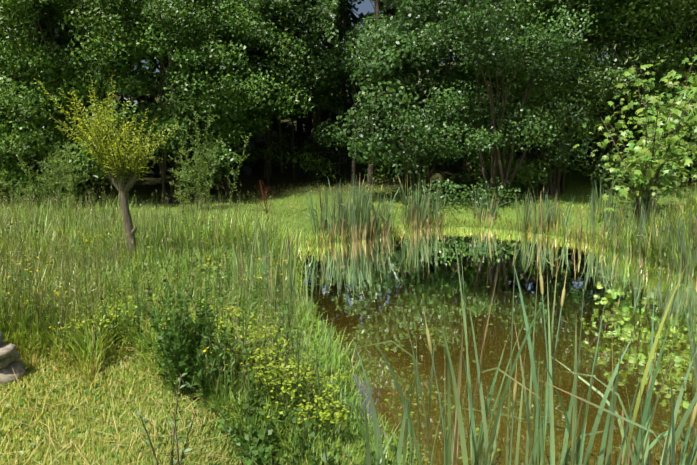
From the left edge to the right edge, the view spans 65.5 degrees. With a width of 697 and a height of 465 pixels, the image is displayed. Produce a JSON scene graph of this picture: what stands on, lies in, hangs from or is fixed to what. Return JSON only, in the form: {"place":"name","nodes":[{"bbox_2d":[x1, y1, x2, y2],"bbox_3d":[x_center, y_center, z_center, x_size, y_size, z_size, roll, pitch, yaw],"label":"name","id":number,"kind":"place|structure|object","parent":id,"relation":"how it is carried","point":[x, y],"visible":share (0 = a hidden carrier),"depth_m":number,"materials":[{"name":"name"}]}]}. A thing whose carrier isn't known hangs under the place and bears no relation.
{"place":"outdoors","nodes":[
{"label":"outdoors","id":0,"kind":"place"},
{"bbox_2d":[0,62,696,459],"bbox_3d":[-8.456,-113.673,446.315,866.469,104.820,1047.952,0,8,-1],"label":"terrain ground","id":1,"kind":"structure","parent":0,"point":[254,182],"depth_m":20.00,"materials":[{"name":"green plant"}]},
{"bbox_2d":[33,74,178,261],"bbox_3d":[-3.229,-0.736,7.415,1.727,2.847,1.260,0,8,-1],"label":"willow","id":2,"kind":"object","parent":1,"relation":"on","point":[119,183],"depth_m":7.31,"materials":[{"name":"green plant"}]},
{"bbox_2d":[0,105,397,464],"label":"herb","id":3,"kind":"object","parent":1,"relation":"on","point":[184,369],"depth_m":3.90,"materials":[{"name":"green plant"}]},
{"bbox_2d":[0,0,696,226],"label":"forest","id":4,"kind":"object","parent":1,"relation":"on","point":[389,40],"depth_m":17.25,"materials":[{"name":"green plant"}]},
{"bbox_2d":[0,172,696,464],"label":"grass","id":5,"kind":"structure","parent":1,"relation":"on","point":[115,437],"depth_m":4.48,"materials":[{"name":"green plant"}]},
{"bbox_2d":[0,332,25,385],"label":"stone cairn","id":6,"kind":"object","parent":5,"relation":"on","point":[9,356],"visible":0.88,"depth_m":3.93,"materials":[{"name":"grey stone"}]},
{"bbox_2d":[132,170,696,464],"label":"reeds","id":7,"kind":"object","parent":1,"relation":"on","point":[642,445],"visible":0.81,"depth_m":2.95,"materials":[{"name":"green plant"}]},
{"bbox_2d":[573,50,696,210],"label":"maple sapling leaves","id":8,"kind":"object","parent":1,"relation":"on","point":[636,168],"visible":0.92,"depth_m":12.45,"materials":[{"name":"green plant"}]},
{"bbox_2d":[44,0,665,73],"label":"sky","id":9,"kind":"structure","parent":0,"point":[366,6],"materials":[{"name":"blue"}]},
{"bbox_2d":[278,226,696,464],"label":"pond water","id":10,"kind":"structure","parent":0,"point":[366,293],"depth_m":6.54,"materials":[{"name":"brown liquid"}]}
]}

